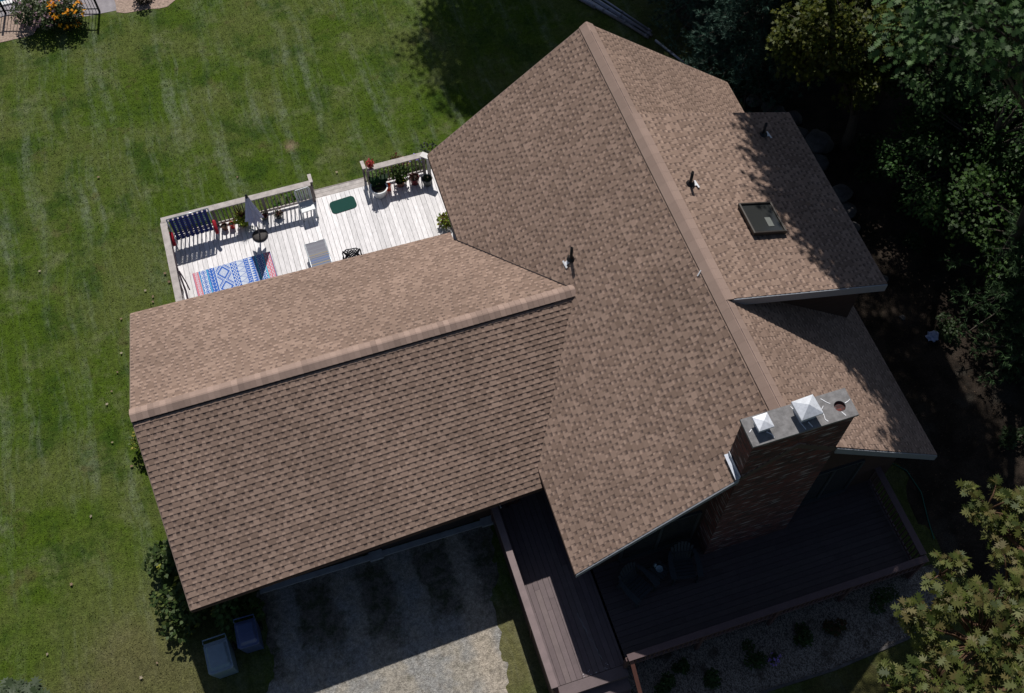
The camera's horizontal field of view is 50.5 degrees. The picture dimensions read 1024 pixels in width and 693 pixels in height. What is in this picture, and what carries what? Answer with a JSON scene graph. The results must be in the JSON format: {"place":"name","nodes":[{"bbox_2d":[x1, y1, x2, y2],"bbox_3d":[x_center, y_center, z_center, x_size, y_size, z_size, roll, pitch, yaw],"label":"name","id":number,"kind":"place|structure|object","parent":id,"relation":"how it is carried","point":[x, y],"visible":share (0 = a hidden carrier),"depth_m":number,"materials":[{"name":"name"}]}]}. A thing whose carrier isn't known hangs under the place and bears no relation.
{"place":"outdoors","nodes":[
{"label":"outdoors","id":0,"kind":"place"},
{"bbox_2d":[0,0,117,25],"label":"patio","id":1,"kind":"structure","parent":0,"point":[107,6],"depth_m":39.23,"materials":[{"name":"concrete"}]},
{"bbox_2d":[0,14,36,41],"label":"stone border","id":2,"kind":"object","parent":1,"relation":"on","point":[9,29],"visible":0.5,"depth_m":38.69,"materials":[{"name":"beige stone"}]},
{"bbox_2d":[0,0,100,13],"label":"iron fence","id":3,"kind":"object","parent":1,"relation":"on","point":[97,6],"visible":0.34,"depth_m":38.88,"materials":[{"name":"black metal"}]},
{"bbox_2d":[257,519,509,692],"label":"driveway","id":4,"kind":"structure","parent":0,"point":[425,618],"depth_m":28.11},
{"bbox_2d":[398,156,413,172],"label":"garden plant","id":5,"kind":"object","parent":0,"point":[406,165],"visible":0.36,"depth_m":35.25,"materials":[{"name":"green plant"}]},
{"bbox_2d":[0,0,1023,692],"bbox_3d":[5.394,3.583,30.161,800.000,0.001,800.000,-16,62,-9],"label":"lawn","id":6,"kind":"structure","parent":0,"point":[522,666],"depth_m":35.05,"materials":[{"name":"green plant"}]},
{"bbox_2d":[0,0,20,6],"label":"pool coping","id":7,"kind":"object","parent":6,"relation":"on","point":[7,1],"depth_m":39.30,"materials":[{"name":"white stone"}]},
{"bbox_2d":[0,676,49,692],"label":"serrated plant","id":8,"kind":"object","parent":6,"relation":"on","point":[10,685],"visible":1,"depth_m":26.47,"materials":[{"name":"green plant"}]},
{"bbox_2d":[9,0,68,30],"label":"flower bush","id":9,"kind":"object","parent":6,"relation":"on","point":[37,9],"visible":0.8,"depth_m":38.05,"materials":[{"name":"green plant"}]},
{"bbox_2d":[46,0,85,31],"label":"flower bush","id":10,"kind":"object","parent":6,"relation":"on","point":[71,11],"visible":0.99,"depth_m":38.20,"materials":[{"name":"orange plant"}]},
{"bbox_2d":[128,430,139,452],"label":"yellow shrub","id":11,"kind":"object","parent":6,"relation":"on","point":[134,438],"visible":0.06,"depth_m":30.13,"materials":[{"name":"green plant"}]},
{"bbox_2d":[114,0,176,12],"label":"stone border","id":12,"kind":"object","parent":6,"relation":"on","point":[133,6],"visible":1,"depth_m":39.25,"materials":[{"name":"beige stone"}]},
{"bbox_2d":[136,0,151,4],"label":"dry shrub","id":13,"kind":"object","parent":12,"relation":"on","point":[142,2],"visible":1,"depth_m":39.11,"materials":[{"name":"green plant"}]},
{"bbox_2d":[140,538,178,585],"bbox_3d":[-8.836,5.444,28.530,1.670,1.330,1.704,4,61,3],"label":"flowering shrub","id":14,"kind":"object","parent":6,"relation":"on","point":[162,567],"visible":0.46,"depth_m":28.17,"materials":[{"name":"green plant"}]},
{"bbox_2d":[150,576,214,643],"bbox_3d":[-8.392,6.696,27.838,1.588,1.296,1.607,-24,63,-13],"label":"flowering shrub","id":15,"kind":"object","parent":6,"relation":"on","point":[177,607],"visible":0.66,"depth_m":27.64,"materials":[{"name":"green plant"}]},
{"bbox_2d":[202,633,238,678],"bbox_3d":[-7.271,7.818,27.205,0.645,1.064,0.911,-18,62,-9],"label":"wheeled bin","id":16,"kind":"object","parent":6,"relation":"on","point":[220,658],"visible":1,"depth_m":26.78,"materials":[{"name":"grey plastic"}]},
{"bbox_2d":[211,595,264,640],"bbox_3d":[-7.043,6.804,27.831,1.224,1.222,1.310,40,68,20],"label":"green shrub","id":17,"kind":"object","parent":6,"relation":"on","point":[224,614],"visible":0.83,"depth_m":27.55,"materials":[{"name":"green plant"}]},
{"bbox_2d":[233,614,263,652],"bbox_3d":[-6.649,7.318,27.508,0.572,1.024,0.800,-15,61,-8],"label":"wheeled bin","id":18,"kind":"object","parent":6,"relation":"on","point":[248,636],"visible":1,"depth_m":27.11,"materials":[{"name":"blue plastic"}]},
{"bbox_2d":[269,194,287,206],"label":"garden plant","id":19,"kind":"object","parent":6,"relation":"on","point":[275,204],"visible":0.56,"depth_m":34.56,"materials":[{"name":"green plant"}]},
{"bbox_2d":[285,191,301,202],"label":"garden plant","id":20,"kind":"object","parent":6,"relation":"on","point":[289,195],"visible":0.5,"depth_m":34.69,"materials":[{"name":"green plant"}]},
{"bbox_2d":[160,152,456,301],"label":"back deck","id":21,"kind":"structure","parent":6,"relation":"on","point":[323,197],"depth_m":33.80,"materials":[{"name":"white wood"}]},
{"bbox_2d":[169,234,189,298],"bbox_3d":[-9.732,-1.972,32.183,0.212,0.447,3.607,-17,62,-9],"label":"dark strap","id":22,"kind":"object","parent":21,"relation":"hanging from","point":[184,287],"visible":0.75,"depth_m":32.22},
{"bbox_2d":[166,208,219,251],"bbox_3d":[-9.737,-3.554,33.158,1.436,1.156,0.561,-18,62,-9],"label":"folding loveseat","id":23,"kind":"object","parent":21,"relation":"on","point":[174,239],"visible":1,"depth_m":33.06,"materials":[{"name":"fabric"}]},
{"bbox_2d":[221,223,227,230],"bbox_3d":[-8.940,-3.716,33.799,0.216,0.180,0.216,-16,62,-9],"label":"flower pot","id":24,"kind":"object","parent":21,"relation":"on","point":[224,226],"visible":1,"depth_m":33.76,"materials":[{"name":"brown ceramic"}]},
{"bbox_2d":[228,219,234,228],"bbox_3d":[-8.718,-3.801,33.776,0.185,0.301,0.206,-16,62,-9],"label":"flower pot","id":25,"kind":"object","parent":21,"relation":"on","point":[231,224],"visible":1,"depth_m":33.76,"materials":[{"name":"red ceramic"}]},
{"bbox_2d":[192,251,276,295],"bbox_3d":[-8.344,-1.960,32.897,2.420,0.006,1.500,-17,62,-9],"label":"rug","id":26,"kind":"object","parent":21,"relation":"on","point":[259,267],"visible":0.57,"depth_m":33.03,"materials":[{"name":"fabric"}]},
{"bbox_2d":[230,204,248,228],"bbox_3d":[-8.401,-4.067,33.586,0.735,0.892,0.751,-16,62,-9],"label":"potted plant","id":27,"kind":"object","parent":21,"relation":"on","point":[240,218],"visible":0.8,"depth_m":33.54,"materials":[{"name":"green plant"}]},
{"bbox_2d":[245,194,267,241],"bbox_3d":[-7.827,-3.955,32.831,0.552,2.090,0.552,-37,67,-18],"label":"patio umbrella","id":28,"kind":"object","parent":21,"relation":"on","point":[253,215],"visible":1,"depth_m":32.75,"materials":[{"name":"fabric"}]},
{"bbox_2d":[261,211,267,220],"bbox_3d":[-7.762,-4.085,33.935,0.237,0.297,0.295,-34,66,-17],"label":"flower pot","id":29,"kind":"object","parent":21,"relation":"on","point":[265,215],"visible":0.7,"depth_m":33.89,"materials":[{"name":"brown plastic"}]},
{"bbox_2d":[272,208,282,218],"bbox_3d":[-7.309,-4.141,33.947,0.319,0.328,0.352,34,66,18],"label":"flower pot","id":30,"kind":"object","parent":21,"relation":"on","point":[278,214],"visible":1,"depth_m":33.93,"materials":[{"name":"grey plastic"}]},
{"bbox_2d":[294,186,318,221],"bbox_3d":[-6.399,-4.431,33.776,0.510,0.911,0.581,-19,62,-10],"label":"garden chair","id":31,"kind":"object","parent":21,"relation":"on","point":[306,206],"visible":1,"depth_m":33.73,"materials":[{"name":"white plastic"}]},
{"bbox_2d":[304,239,331,266],"bbox_3d":[-5.692,-2.293,32.819,0.654,0.459,1.945,-18,62,-9],"label":"sling lounger","id":32,"kind":"object","parent":21,"relation":"on","point":[318,253],"visible":0.49,"depth_m":32.93,"materials":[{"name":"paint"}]},
{"bbox_2d":[329,196,356,213],"bbox_3d":[-5.336,-4.478,34.307,0.820,0.012,0.500,-19,62,-10],"label":"doormat","id":33,"kind":"object","parent":21,"relation":"on","point":[343,204],"visible":1,"depth_m":34.30,"materials":[{"name":"green fabric"}]},
{"bbox_2d":[342,248,361,258],"bbox_3d":[-4.742,-2.437,32.631,0.656,0.920,0.636,-11,61,-6],"label":"lattice chair","id":34,"kind":"object","parent":21,"relation":"on","point":[354,252],"visible":0.35,"depth_m":32.51,"materials":[{"name":"black metal"}]},
{"bbox_2d":[365,158,373,168],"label":"potted plant","id":35,"kind":"object","parent":21,"relation":"on","point":[370,165],"visible":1,"depth_m":33.71,"materials":[{"name":"red plant"}]},
{"bbox_2d":[369,173,387,198],"bbox_3d":[-4.157,-5.021,34.297,0.678,0.562,0.666,-16,62,-9],"label":"planter","id":36,"kind":"object","parent":21,"relation":"on","point":[378,187],"visible":1,"depth_m":34.19,"materials":[{"name":"white ceramic"}]},
{"bbox_2d":[391,165,408,187],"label":"potted plant","id":37,"kind":"object","parent":21,"relation":"on","point":[400,180],"visible":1,"depth_m":34.35,"materials":[{"name":"green plant"}]},
{"bbox_2d":[409,173,419,185],"bbox_3d":[-3.106,-5.360,34.513,0.335,0.512,0.335,-16,62,-9],"label":"flower pot","id":38,"kind":"object","parent":21,"relation":"on","point":[414,178],"visible":1,"depth_m":34.48,"materials":[{"name":"red ceramic"}]},
{"bbox_2d":[421,174,431,186],"bbox_3d":[-2.705,-5.298,34.545,0.356,0.394,0.356,-16,62,-9],"label":"flower pot","id":39,"kind":"object","parent":21,"relation":"on","point":[426,179],"visible":1,"depth_m":34.50,"materials":[{"name":"grey ceramic"}]},
{"bbox_2d":[436,212,450,228],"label":"potted plant","id":40,"kind":"object","parent":21,"relation":"on","point":[443,218],"visible":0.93,"depth_m":33.68,"materials":[{"name":"green plant"}]},
{"bbox_2d":[370,168,386,177],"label":"garden plant","id":41,"kind":"object","parent":6,"relation":"on","point":[374,173],"visible":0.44,"depth_m":35.10,"materials":[{"name":"green plant"}]},
{"bbox_2d":[382,164,397,177],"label":"garden plant","id":42,"kind":"object","parent":6,"relation":"on","point":[389,168],"visible":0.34,"depth_m":35.18,"materials":[{"name":"green plant"}]},
{"bbox_2d":[390,152,402,167],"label":"garden plant","id":43,"kind":"object","parent":6,"relation":"on","point":[394,157],"visible":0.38,"depth_m":35.31,"materials":[{"name":"green plant"}]},
{"bbox_2d":[409,153,421,171],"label":"garden plant","id":44,"kind":"object","parent":6,"relation":"on","point":[417,160],"visible":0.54,"depth_m":35.26,"materials":[{"name":"green plant"}]},
{"bbox_2d":[420,141,436,152],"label":"garden plant","id":45,"kind":"object","parent":6,"relation":"on","point":[432,144],"visible":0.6,"depth_m":35.59,"materials":[{"name":"green plant"}]},
{"bbox_2d":[129,22,936,612],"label":"house","id":46,"kind":"structure","parent":6,"relation":"on","point":[619,320],"depth_m":26.83,"materials":[{"name":"brown"}]},
{"bbox_2d":[265,553,358,584],"bbox_3d":[-5.315,5.444,27.912,2.550,2.065,0.030,-16,62,-9],"label":"garage door","id":47,"kind":"structure","parent":46,"relation":"in","point":[354,553],"depth_m":28.85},
{"bbox_2d":[382,512,472,549],"bbox_3d":[-2.271,4.581,28.388,2.550,2.065,0.030,-16,62,-9],"label":"garage door","id":48,"kind":"structure","parent":46,"relation":"in","point":[469,519],"depth_m":29.11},
{"bbox_2d":[618,510,701,562],"bbox_3d":[3.731,4.828,27.520,2.050,1.990,0.120,-16,62,-9],"label":"patio door","id":49,"kind":"structure","parent":46,"relation":"in","point":[683,528],"depth_m":27.76,"materials":[{"name":"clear glass"}]},
{"bbox_2d":[800,459,864,505],"bbox_3d":[8.165,3.572,28.212,1.670,1.990,0.120,-16,62,-9],"label":"patio door","id":50,"kind":"structure","parent":46,"relation":"in","point":[833,481],"depth_m":28.26,"materials":[{"name":"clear glass"}]},
{"bbox_2d":[579,0,595,8],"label":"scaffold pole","id":51,"kind":"object","parent":6,"relation":"on","point":[589,4],"visible":1,"depth_m":39.08,"materials":[{"name":"metal"}]},
{"bbox_2d":[585,0,626,24],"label":"scaffold pole","id":52,"kind":"object","parent":6,"relation":"on","point":[604,11],"visible":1,"depth_m":38.84,"materials":[{"name":"metal"}]},
{"bbox_2d":[592,0,633,25],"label":"scaffold pole","id":53,"kind":"object","parent":6,"relation":"on","point":[603,6],"visible":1,"depth_m":38.96,"materials":[{"name":"metal"}]},
{"bbox_2d":[589,0,649,38],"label":"scaffold pole","id":54,"kind":"object","parent":6,"relation":"on","point":[645,35],"visible":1,"depth_m":38.50,"materials":[{"name":"metal"}]},
{"bbox_2d":[596,0,652,36],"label":"scaffold pole","id":55,"kind":"object","parent":6,"relation":"on","point":[649,33],"visible":1,"depth_m":38.70,"materials":[{"name":"metal"}]},
{"bbox_2d":[603,0,651,31],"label":"scaffold pole","id":56,"kind":"object","parent":6,"relation":"on","point":[629,16],"visible":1,"depth_m":38.83,"materials":[{"name":"metal"}]},
{"bbox_2d":[655,39,689,65],"bbox_3d":[5.763,-10.076,37.850,0.119,0.119,2.173,-37,67,-19],"label":"scaffold pole","id":57,"kind":"object","parent":6,"relation":"on","point":[669,51],"visible":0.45,"depth_m":37.93,"materials":[{"name":"metal"}]},
{"bbox_2d":[490,467,928,692],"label":"front deck","id":58,"kind":"structure","parent":6,"relation":"on","point":[846,542],"depth_m":27.90,"materials":[{"name":"brown wood"}]},
{"bbox_2d":[616,561,659,607],"bbox_3d":[3.133,5.991,27.508,0.860,0.888,0.889,-38,67,-19],"label":"adirondack chair","id":59,"kind":"object","parent":58,"relation":"on","point":[630,575],"visible":1,"depth_m":27.50,"materials":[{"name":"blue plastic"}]},
{"bbox_2d":[649,560,668,581],"bbox_3d":[3.738,5.816,27.857,0.420,0.443,0.440,38,67,19],"label":"side table","id":60,"kind":"object","parent":58,"relation":"on","point":[657,575],"visible":0.83,"depth_m":27.65,"materials":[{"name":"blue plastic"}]},
{"bbox_2d":[656,565,662,571],"bbox_3d":[3.750,5.669,27.650,0.190,0.060,0.190,-16,62,-9],"label":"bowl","id":61,"kind":"object","parent":60,"relation":"on","point":[659,568],"visible":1,"depth_m":27.66,"materials":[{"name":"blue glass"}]},
{"bbox_2d":[667,541,703,585],"bbox_3d":[4.385,5.539,27.758,0.860,0.888,0.889,-6,61,-3],"label":"adirondack chair","id":62,"kind":"object","parent":58,"relation":"on","point":[678,563],"visible":1,"depth_m":27.73,"materials":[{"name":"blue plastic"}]},
{"bbox_2d":[627,564,942,692],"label":"gravel bed","id":63,"kind":"object","parent":6,"relation":"on","point":[867,631],"visible":0.62,"depth_m":27.81,"materials":[{"name":"grey gravel"}]},
{"bbox_2d":[654,671,675,692],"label":"bed shrub","id":64,"kind":"object","parent":63,"relation":"on","point":[664,685],"visible":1,"depth_m":27.09,"materials":[{"name":"green plant"}]},
{"bbox_2d":[671,657,689,674],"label":"bed shrub","id":65,"kind":"object","parent":63,"relation":"on","point":[683,667],"visible":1,"depth_m":27.39,"materials":[{"name":"green plant"}]},
{"bbox_2d":[703,667,721,689],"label":"bed shrub","id":66,"kind":"object","parent":63,"relation":"on","point":[711,678],"visible":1,"depth_m":27.17,"materials":[{"name":"green plant"}]},
{"bbox_2d":[742,638,767,669],"bbox_3d":[6.067,7.827,27.464,0.607,0.523,0.839,-40,68,-20],"label":"bed shrub","id":67,"kind":"object","parent":63,"relation":"on","point":[756,659],"visible":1,"depth_m":27.39,"materials":[{"name":"green plant"}]},
{"bbox_2d":[768,652,781,665],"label":"purple flowers","id":68,"kind":"object","parent":63,"relation":"on","point":[773,659],"visible":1,"depth_m":27.51,"materials":[{"name":"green plant"}]},
{"bbox_2d":[793,621,813,646],"bbox_3d":[7.450,7.324,27.709,0.527,0.642,0.653,1,60,1],"label":"bed shrub","id":69,"kind":"object","parent":63,"relation":"on","point":[803,639],"visible":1,"depth_m":27.66,"materials":[{"name":"green plant"}]},
{"bbox_2d":[822,618,846,636],"bbox_3d":[8.293,7.210,27.883,0.654,0.448,0.449,-4,61,-2],"label":"bed shrub","id":70,"kind":"object","parent":63,"relation":"on","point":[826,624],"visible":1,"depth_m":27.83,"materials":[{"name":"green plant"}]},
{"bbox_2d":[868,583,899,614],"bbox_3d":[9.596,6.481,28.085,0.988,0.744,0.591,-38,67,-19],"label":"bed shrub","id":71,"kind":"object","parent":63,"relation":"on","point":[882,600],"visible":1,"depth_m":27.98,"materials":[{"name":"green plant"}]},
{"bbox_2d":[761,580,945,692],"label":"bed edging","id":72,"kind":"object","parent":6,"relation":"on","point":[837,667],"visible":0.64,"depth_m":27.54,"materials":[{"name":"stone"}]},
{"bbox_2d":[875,473,1023,692],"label":"oak tree","id":73,"kind":"object","parent":6,"relation":"on","point":[995,643],"visible":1,"depth_m":16.31,"materials":[{"name":"green plant"}]},
{"bbox_2d":[668,0,1023,652],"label":"woodland floor","id":74,"kind":"structure","parent":0,"point":[917,295],"depth_m":32.38,"materials":[{"name":"brown soil"}]},
{"bbox_2d":[646,0,740,50],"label":"pine tree","id":75,"kind":"object","parent":74,"relation":"on","point":[700,3],"visible":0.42,"depth_m":37.84,"materials":[{"name":"green plant"}]},
{"bbox_2d":[716,68,744,86],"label":"undergrowth","id":76,"kind":"object","parent":74,"relation":"on","point":[722,78],"visible":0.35,"depth_m":37.02,"materials":[{"name":"green plant"}]},
{"bbox_2d":[701,0,800,49],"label":"pine tree","id":77,"kind":"object","parent":74,"relation":"on","point":[743,32],"visible":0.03,"depth_m":37.42,"materials":[{"name":"green plant"}]},
{"bbox_2d":[677,0,826,112],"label":"pine tree","id":78,"kind":"object","parent":74,"relation":"on","point":[734,15],"visible":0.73,"depth_m":35.72,"materials":[{"name":"green plant"}]},
{"bbox_2d":[789,110,801,124],"bbox_3d":[9.418,-7.686,36.437,0.646,0.371,0.608,-4,61,-2],"label":"boulder","id":79,"kind":"object","parent":74,"relation":"on","point":[796,116],"visible":0.57,"depth_m":36.28,"materials":[{"name":"stone"}]},
{"bbox_2d":[797,126,808,138],"bbox_3d":[9.409,-7.031,36.019,0.888,0.454,0.692,24,63,13],"label":"boulder","id":80,"kind":"object","parent":74,"relation":"on","point":[804,132],"visible":0.24,"depth_m":35.90,"materials":[{"name":"stone"}]},
{"bbox_2d":[805,129,833,153],"bbox_3d":[10.101,-6.787,35.842,0.909,0.609,1.021,-21,62,-11],"label":"boulder","id":81,"kind":"object","parent":74,"relation":"on","point":[818,141],"visible":0.91,"depth_m":35.60,"materials":[{"name":"stone"}]},
{"bbox_2d":[813,153,828,171],"bbox_3d":[9.992,-6.025,35.499,0.728,0.422,0.615,18,62,10],"label":"boulder","id":82,"kind":"object","parent":74,"relation":"on","point":[822,161],"visible":0.44,"depth_m":35.33,"materials":[{"name":"stone"}]},
{"bbox_2d":[832,184,852,202],"bbox_3d":[10.445,-4.883,34.808,0.850,0.501,0.836,-35,66,-18],"label":"boulder","id":83,"kind":"object","parent":74,"relation":"on","point":[844,193],"visible":0.6,"depth_m":34.59,"materials":[{"name":"stone"}]},
{"bbox_2d":[841,202,856,218],"bbox_3d":[10.664,-4.297,34.505,0.613,0.386,0.707,-2,60,-1],"label":"boulder","id":84,"kind":"object","parent":74,"relation":"on","point":[850,209],"visible":0.67,"depth_m":34.36,"materials":[{"name":"stone"}]},
{"bbox_2d":[764,0,938,150],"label":"maple tree","id":85,"kind":"object","parent":74,"relation":"on","point":[836,37],"visible":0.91,"depth_m":32.58,"materials":[{"name":"green plant"}]},
{"bbox_2d":[852,221,860,231],"bbox_3d":[10.689,-3.779,34.227,0.518,0.316,0.482,-29,64,-15],"label":"boulder","id":86,"kind":"object","parent":74,"relation":"on","point":[857,225],"visible":0.37,"depth_m":34.12,"materials":[{"name":"stone"}]},
{"bbox_2d":[843,0,939,103],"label":"oak tree","id":87,"kind":"object","parent":74,"relation":"on","point":[879,98],"visible":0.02,"depth_m":34.46,"materials":[{"name":"green plant"}]},
{"bbox_2d":[893,463,933,538],"bbox_3d":[11.113,4.136,29.793,0.398,0.038,2.413,-18,62,-10],"label":"edging","id":88,"kind":"object","parent":74,"relation":"on","point":[922,497],"visible":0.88,"depth_m":29.81,"materials":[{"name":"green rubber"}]},
{"bbox_2d":[870,102,981,234],"bbox_3d":[12.579,-5.281,33.372,3.027,3.144,4.461,-16,62,-9],"label":"birch tree","id":89,"kind":"object","parent":74,"relation":"on","point":[893,162],"visible":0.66,"depth_m":32.83,"materials":[{"name":"green plant"}]},
{"bbox_2d":[925,330,938,341],"bbox_3d":[12.464,-0.308,32.211,0.389,0.234,0.384,13,61,7],"label":"plastic bag","id":90,"kind":"object","parent":74,"relation":"on","point":[933,335],"visible":1,"depth_m":32.17,"materials":[{"name":"plastic"}]},
{"bbox_2d":[865,0,1023,291],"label":"oak tree","id":91,"kind":"object","parent":74,"relation":"on","point":[911,13],"visible":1,"depth_m":20.48,"materials":[{"name":"green plant"}]},
{"bbox_2d":[935,312,961,343],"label":"undergrowth","id":92,"kind":"object","parent":74,"relation":"on","point":[947,328],"visible":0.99,"depth_m":32.09,"materials":[{"name":"green plant"}]},
{"bbox_2d":[885,78,1012,173],"bbox_3d":[14.082,-7.079,34.331,4.088,3.230,3.474,0,60,0],"label":"beech tree","id":93,"kind":"object","parent":74,"relation":"on","point":[966,125],"visible":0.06,"depth_m":33.85,"materials":[{"name":"green plant"}]},
{"bbox_2d":[880,0,1023,130],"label":"oak tree","id":94,"kind":"object","parent":74,"relation":"on","point":[949,87],"visible":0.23,"depth_m":31.83,"materials":[{"name":"green plant"}]},
{"bbox_2d":[898,73,1023,213],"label":"birch tree","id":95,"kind":"object","parent":74,"relation":"on","point":[999,126],"visible":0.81,"depth_m":31.94,"materials":[{"name":"green plant"}]},
{"bbox_2d":[905,0,1023,112],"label":"oak tree","id":96,"kind":"object","parent":74,"relation":"on","point":[1000,3],"visible":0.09,"depth_m":22.40,"materials":[{"name":"green plant"}]},
{"bbox_2d":[914,149,1023,290],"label":"maple tree","id":97,"kind":"object","parent":74,"relation":"on","point":[987,236],"visible":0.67,"depth_m":31.38,"materials":[{"name":"green plant"}]},
{"bbox_2d":[938,205,1023,361],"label":"pine tree","id":98,"kind":"object","parent":74,"relation":"on","point":[1016,284],"visible":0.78,"depth_m":30.93,"materials":[{"name":"green plant"}]},
{"bbox_2d":[945,129,1023,292],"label":"pine tree","id":99,"kind":"object","parent":74,"relation":"on","point":[1006,161],"visible":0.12,"depth_m":31.10,"materials":[{"name":"green plant"}]},
{"bbox_2d":[969,289,1023,387],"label":"pine tree","id":100,"kind":"object","parent":74,"relation":"on","point":[1017,329],"visible":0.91,"depth_m":31.09,"materials":[{"name":"green plant"}]},
{"bbox_2d":[974,110,1023,199],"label":"beech tree","id":101,"kind":"object","parent":74,"relation":"on","point":[992,147],"visible":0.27,"depth_m":31.62,"materials":[{"name":"green plant"}]},
{"bbox_2d":[988,77,1022,135],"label":"oak tree","id":102,"kind":"object","parent":74,"relation":"on","point":[1012,109],"visible":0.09,"depth_m":32.55,"materials":[{"name":"green plant"}]},
{"bbox_2d":[996,349,1023,384],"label":"undergrowth","id":103,"kind":"object","parent":74,"relation":"on","point":[1015,364],"visible":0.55,"depth_m":31.47,"materials":[{"name":"green plant"}]},
{"bbox_2d":[998,425,1023,449],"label":"undergrowth","id":104,"kind":"object","parent":74,"relation":"on","point":[1014,438],"visible":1,"depth_m":30.31,"materials":[{"name":"green plant"}]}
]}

